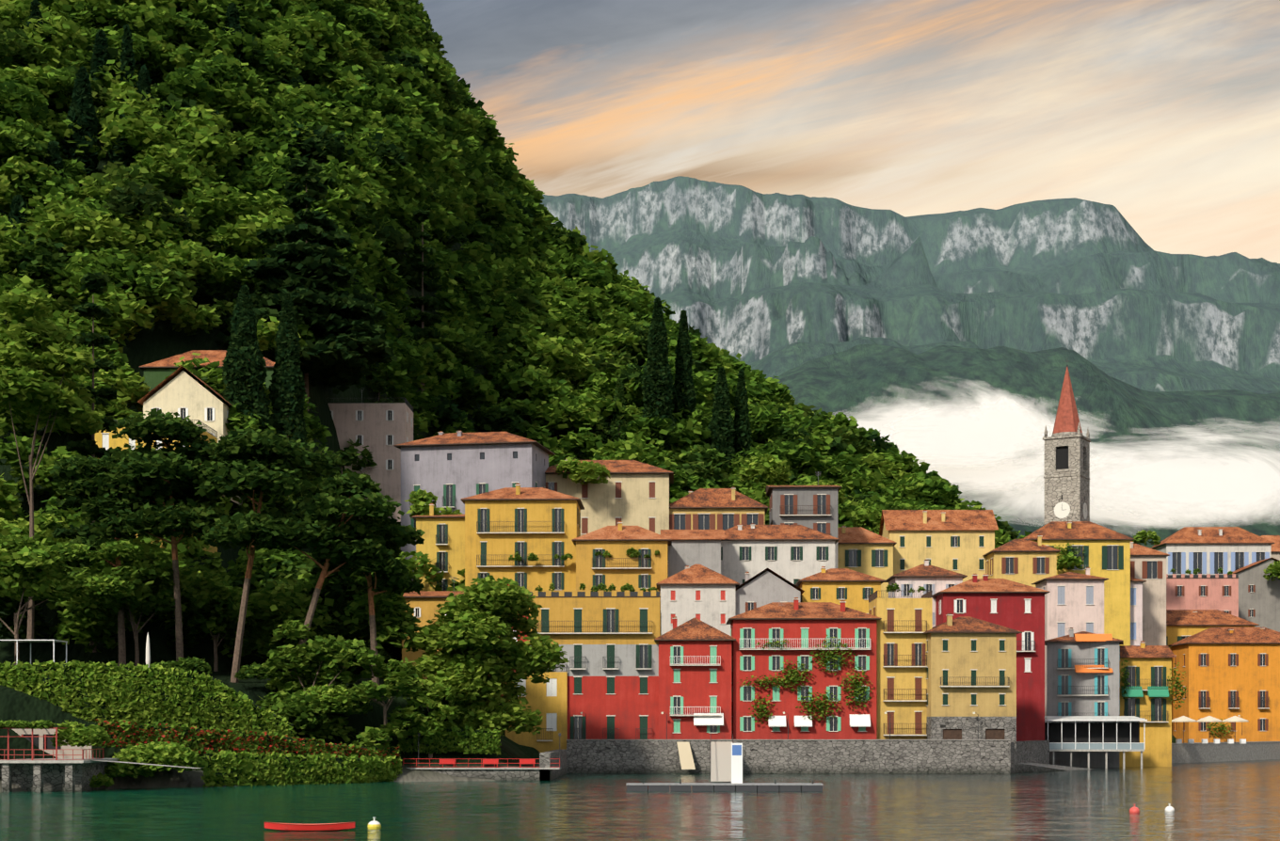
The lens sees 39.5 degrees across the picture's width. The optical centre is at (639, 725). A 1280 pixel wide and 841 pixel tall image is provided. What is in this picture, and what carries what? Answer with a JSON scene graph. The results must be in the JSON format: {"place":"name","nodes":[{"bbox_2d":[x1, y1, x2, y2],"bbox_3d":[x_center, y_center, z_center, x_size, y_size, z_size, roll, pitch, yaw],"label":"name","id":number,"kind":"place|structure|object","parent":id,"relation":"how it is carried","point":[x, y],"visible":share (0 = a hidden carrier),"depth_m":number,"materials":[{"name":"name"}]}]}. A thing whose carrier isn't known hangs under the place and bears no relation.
{"place":"outdoors","nodes":[
{"label":"outdoors","id":0,"kind":"place"},
{"bbox_2d":[0,0,1279,792],"bbox_3d":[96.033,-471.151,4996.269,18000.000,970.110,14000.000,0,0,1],"label":"terrain","id":1,"kind":"structure","parent":0,"point":[827,305],"depth_m":2381.26,"materials":[{"name":"green plant"}]},
{"bbox_2d":[0,640,67,663],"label":"pergola","id":2,"kind":"object","parent":1,"relation":"on","point":[29,641],"visible":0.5,"depth_m":193.67,"materials":[{"name":"white paint"}]},
{"bbox_2d":[0,727,201,792],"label":"pier","id":3,"kind":"structure","parent":1,"relation":"on","point":[70,769],"depth_m":169.86,"materials":[{"name":"stone"}]},
{"bbox_2d":[145,631,150,668],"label":"closed parasol","id":4,"kind":"object","parent":1,"relation":"on","point":[148,655],"visible":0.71,"depth_m":192.13,"materials":[{"name":"beige fabric"}]},
{"bbox_2d":[95,419,217,553],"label":"yellow villa","id":5,"kind":"object","parent":1,"relation":"on","point":[105,440],"visible":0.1,"depth_m":247.73,"materials":[{"name":"paint"}]},
{"bbox_2d":[137,366,243,505],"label":"house","id":6,"kind":"structure","parent":1,"relation":"on","point":[183,392],"depth_m":258.58,"materials":[{"name":"paint"}]},
{"bbox_2d":[138,350,280,414],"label":"villa","id":7,"kind":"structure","parent":1,"relation":"on","point":[156,373],"depth_m":277.78,"materials":[{"name":"paint"}]},
{"bbox_2d":[0,664,499,785],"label":"hedge","id":8,"kind":"object","parent":1,"relation":"on","point":[341,760],"depth_m":188.69,"materials":[{"name":"green plant"}]},
{"bbox_2d":[0,128,741,758],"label":"tree trunks","id":9,"kind":"object","parent":1,"relation":"on","point":[30,605],"visible":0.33,"depth_m":211.29,"materials":[{"name":"brown plant"}]},
{"bbox_2d":[328,398,413,522],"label":"building","id":10,"kind":"structure","parent":1,"relation":"on","point":[380,430],"depth_m":318.20,"materials":[{"name":"paint"}]},
{"bbox_2d":[401,591,466,684],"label":"house","id":11,"kind":"structure","parent":1,"relation":"on","point":[424,604],"depth_m":249.86,"materials":[{"name":"paint"}]},
{"bbox_2d":[411,503,464,591],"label":"house wing","id":12,"kind":"structure","parent":1,"relation":"on","point":[443,537],"depth_m":270.83,"materials":[{"name":"yellow paint"}]},
{"bbox_2d":[393,430,555,660],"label":"house","id":13,"kind":"structure","parent":1,"relation":"on","point":[450,471],"depth_m":290.17,"materials":[{"name":"paint"}]},
{"bbox_2d":[501,581,528,696],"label":"red house","id":14,"kind":"structure","parent":1,"relation":"on","point":[522,640],"depth_m":244.56,"materials":[{"name":"paint"}]},
{"bbox_2d":[0,0,1031,660],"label":"hill forest trees","id":15,"kind":"object","parent":1,"relation":"on","point":[378,115],"visible":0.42,"depth_m":363.37,"materials":[{"name":"green plant"}]},
{"bbox_2d":[460,483,584,591],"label":"ochre house","id":16,"kind":"structure","parent":1,"relation":"on","point":[503,525],"depth_m":265.62,"materials":[{"name":"paint"}]},
{"bbox_2d":[505,664,567,752],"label":"house annex","id":17,"kind":"object","parent":1,"relation":"on","point":[548,700],"visible":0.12,"depth_m":235.50,"materials":[{"name":"paint"}]},
{"bbox_2d":[528,591,661,741],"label":"tall house","id":18,"kind":"structure","parent":1,"relation":"on","point":[609,644],"depth_m":235.83,"materials":[{"name":"paint"}]},
{"bbox_2d":[544,459,673,536],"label":"cream house","id":19,"kind":"structure","parent":1,"relation":"on","point":[632,493],"depth_m":297.32,"materials":[{"name":"paint"}]},
{"bbox_2d":[571,521,671,598],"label":"house","id":20,"kind":"structure","parent":1,"relation":"on","point":[618,568],"depth_m":260.31,"materials":[{"name":"paint"}]},
{"bbox_2d":[0,0,1279,788],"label":"trees","id":21,"kind":"object","parent":1,"relation":"on","point":[116,494],"visible":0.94,"depth_m":209.41,"materials":[{"name":"green plant"}]},
{"bbox_2d":[660,529,724,577],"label":"grey house","id":22,"kind":"structure","parent":1,"relation":"on","point":[690,548],"depth_m":267.11,"materials":[{"name":"paint"}]},
{"bbox_2d":[654,616,735,739],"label":"red house","id":23,"kind":"structure","parent":1,"relation":"on","point":[695,664],"depth_m":235.10,"materials":[{"name":"paint"}]},
{"bbox_2d":[656,564,739,636],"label":"white house","id":24,"kind":"structure","parent":1,"relation":"on","point":[703,594],"depth_m":253.09,"materials":[{"name":"paint"}]},
{"bbox_2d":[669,487,767,530],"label":"ochre house","id":25,"kind":"structure","parent":1,"relation":"on","point":[724,509],"depth_m":298.11,"materials":[{"name":"paint"}]},
{"bbox_2d":[361,387,1086,635],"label":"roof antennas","id":26,"kind":"object","parent":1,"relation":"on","point":[778,605],"visible":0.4,"depth_m":287.96,"materials":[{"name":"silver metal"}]},
{"bbox_2d":[735,567,804,615],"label":"grey house","id":27,"kind":"structure","parent":1,"relation":"on","point":[767,585],"depth_m":253.89,"materials":[{"name":"paint"}]},
{"bbox_2d":[703,523,839,585],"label":"white house","id":28,"kind":"structure","parent":1,"relation":"on","point":[793,554],"depth_m":273.87,"materials":[{"name":"paint"}]},
{"bbox_2d":[725,597,881,739],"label":"red house","id":29,"kind":"structure","parent":1,"relation":"on","point":[804,629],"depth_m":235.83,"materials":[{"name":"paint"}]},
{"bbox_2d":[766,485,842,568],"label":"concrete house","id":30,"kind":"structure","parent":1,"relation":"on","point":[814,507],"depth_m":302.68,"materials":[{"name":"paint"}]},
{"bbox_2d":[794,566,885,613],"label":"yellow house","id":31,"kind":"structure","parent":1,"relation":"on","point":[854,589],"depth_m":258.67,"materials":[{"name":"paint"}]},
{"bbox_2d":[837,526,896,598],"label":"yellow house","id":32,"kind":"structure","parent":1,"relation":"on","point":[860,550],"depth_m":312.46,"materials":[{"name":"paint"}]},
{"bbox_2d":[868,591,932,739],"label":"tall house","id":33,"kind":"structure","parent":1,"relation":"on","point":[903,625],"depth_m":236.54,"materials":[{"name":"paint"}]},
{"bbox_2d":[884,560,967,626],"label":"house","id":34,"kind":"structure","parent":1,"relation":"on","point":[929,578],"depth_m":262.42,"materials":[{"name":"paint"}]},
{"bbox_2d":[693,634,1168,726],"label":"awnings","id":35,"kind":"object","parent":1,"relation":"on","point":[859,720],"visible":0.88,"depth_m":235.70,"materials":[{"name":"white fabric"}]},
{"bbox_2d":[879,510,998,582],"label":"yellow house","id":36,"kind":"structure","parent":1,"relation":"on","point":[960,541],"depth_m":316.27,"materials":[{"name":"paint"}]},
{"bbox_2d":[922,613,1022,751],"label":"sand house","id":37,"kind":"structure","parent":1,"relation":"on","point":[971,665],"depth_m":233.89,"materials":[{"name":"paint"}]},
{"bbox_2d":[932,574,1050,741],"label":"dark red house","id":38,"kind":"structure","parent":1,"relation":"on","point":[1011,604],"depth_m":255.15,"materials":[{"name":"paint"}]},
{"bbox_2d":[982,534,1060,587],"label":"house","id":39,"kind":"structure","parent":1,"relation":"on","point":[1027,562],"depth_m":307.93,"materials":[{"name":"paint"}]},
{"bbox_2d":[1042,361,1090,525],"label":"bell tower","id":40,"kind":"structure","parent":1,"relation":"on","point":[1066,477],"depth_m":338.24,"materials":[{"name":"stone"}]},
{"bbox_2d":[1031,567,1108,716],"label":"pale house","id":41,"kind":"structure","parent":1,"relation":"on","point":[1075,601],"depth_m":283.87,"materials":[{"name":"paint"}]},
{"bbox_2d":[1022,521,1134,645],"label":"house","id":42,"kind":"structure","parent":1,"relation":"on","point":[1107,553],"depth_m":328.52,"materials":[{"name":"paint"}]},
{"bbox_2d":[1044,627,1123,767],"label":"grey house","id":43,"kind":"structure","parent":1,"relation":"on","point":[1070,692],"depth_m":267.90,"materials":[{"name":"paint"}]},
{"bbox_2d":[1044,716,1147,768],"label":"waterfront veranda","id":44,"kind":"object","parent":1,"relation":"on","point":[1089,734],"visible":0.71,"depth_m":260.31,"materials":[{"name":"paint"}]},
{"bbox_2d":[1130,577,1146,645],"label":"pink house","id":45,"kind":"structure","parent":1,"relation":"on","point":[1136,612],"depth_m":330.40,"materials":[{"name":"paint"}]},
{"bbox_2d":[1119,640,1176,767],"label":"yellow house","id":46,"kind":"structure","parent":1,"relation":"on","point":[1149,665],"depth_m":271.68,"materials":[{"name":"paint"}]},
{"bbox_2d":[1130,541,1169,645],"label":"house","id":47,"kind":"structure","parent":1,"relation":"on","point":[1148,565],"depth_m":340.28,"materials":[{"name":"paint"}]},
{"bbox_2d":[1166,574,1238,617],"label":"pink house","id":48,"kind":"structure","parent":1,"relation":"on","point":[1203,592],"depth_m":366.93,"materials":[{"name":"paint"}]},
{"bbox_2d":[1151,527,1274,575],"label":"white house","id":49,"kind":"structure","parent":1,"relation":"on","point":[1210,551],"depth_m":394.81,"materials":[{"name":"paint"}]},
{"bbox_2d":[1166,609,1259,649],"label":"yellow house","id":50,"kind":"structure","parent":1,"relation":"on","point":[1181,625],"depth_m":347.37,"materials":[{"name":"paint"}]},
{"bbox_2d":[1168,627,1279,743],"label":"orange house","id":51,"kind":"structure","parent":1,"relation":"on","point":[1230,672],"depth_m":333.06,"materials":[{"name":"paint"}]},
{"bbox_2d":[1171,716,1279,763],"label":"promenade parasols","id":52,"kind":"object","parent":1,"relation":"on","point":[1191,751],"visible":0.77,"depth_m":307.72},
{"bbox_2d":[1229,558,1279,632],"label":"house","id":53,"kind":"structure","parent":1,"relation":"on","point":[1258,600],"depth_m":378.61,"materials":[{"name":"paint"}]},
{"bbox_2d":[0,759,1279,840],"bbox_3d":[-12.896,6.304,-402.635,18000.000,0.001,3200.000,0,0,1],"label":"lake water","id":54,"kind":"structure","parent":0,"point":[1230,801],"depth_m":133.56,"materials":[{"name":"teal liquid"}]},
{"bbox_2d":[264,821,354,831],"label":"red canoe","id":55,"kind":"object","parent":54,"relation":"on","point":[277,826],"visible":0.94,"depth_m":106.22,"materials":[{"name":"red plastic"}]},
{"bbox_2d":[367,817,381,829],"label":"white buoy","id":56,"kind":"object","parent":54,"relation":"in","point":[374,824],"visible":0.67,"depth_m":108.71,"materials":[{"name":"white"}]},
{"bbox_2d":[625,734,823,791],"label":"floating dock","id":57,"kind":"object","parent":54,"relation":"on","point":[726,761],"visible":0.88,"depth_m":172.18,"materials":[{"name":"grey metal"}]},
{"bbox_2d":[1129,804,1139,813],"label":"red buoy","id":58,"kind":"object","parent":54,"relation":"in","point":[1134,809],"visible":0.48,"depth_m":128.34,"materials":[{"name":"red plastic"}]},
{"bbox_2d":[1165,803,1174,812],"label":"white buoy","id":59,"kind":"object","parent":54,"relation":"in","point":[1169,808],"visible":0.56,"depth_m":129.94,"materials":[{"name":"white plastic"}]},
{"bbox_2d":[420,739,1092,781],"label":"quay wall","id":60,"kind":"structure","parent":0,"point":[800,757],"depth_m":232.76,"materials":[{"name":"grey stone"}]},
{"bbox_2d":[402,733,560,769],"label":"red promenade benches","id":61,"kind":"object","parent":60,"relation":"on","point":[494,761],"visible":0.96,"depth_m":202.63,"materials":[{"name":"red paint"}]},
{"bbox_2d":[580,712,1242,739],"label":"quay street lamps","id":62,"kind":"object","parent":60,"relation":"on","point":[788,725],"visible":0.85,"depth_m":233.41,"materials":[{"name":"metal"}]},
{"bbox_2d":[418,0,1279,263],"label":"sky","id":63,"kind":"structure","parent":0,"point":[1165,114],"materials":[{"name":"grey"}]},
{"bbox_2d":[881,396,1055,468],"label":"cloud","id":64,"kind":"structure","parent":0,"point":[957,437],"depth_m":724.62,"materials":[{"name":"white"}]},
{"bbox_2d":[832,378,1145,507],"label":"cloud","id":65,"kind":"structure","parent":0,"point":[1006,473],"depth_m":734.52,"materials":[{"name":"white"}]},
{"bbox_2d":[956,428,1279,530],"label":"cloud","id":66,"kind":"structure","parent":0,"point":[1024,500],"depth_m":738.56,"materials":[{"name":"white"}]},
{"bbox_2d":[1089,417,1279,533],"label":"cloud","id":67,"kind":"structure","parent":0,"point":[1200,474],"depth_m":712.88,"materials":[{"name":"white"}]},
{"bbox_2d":[1260,535,1279,560],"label":"house","id":68,"kind":"structure","parent":0,"point":[1275,548],"depth_m":408.07,"materials":[{"name":"paint"}]}
]}

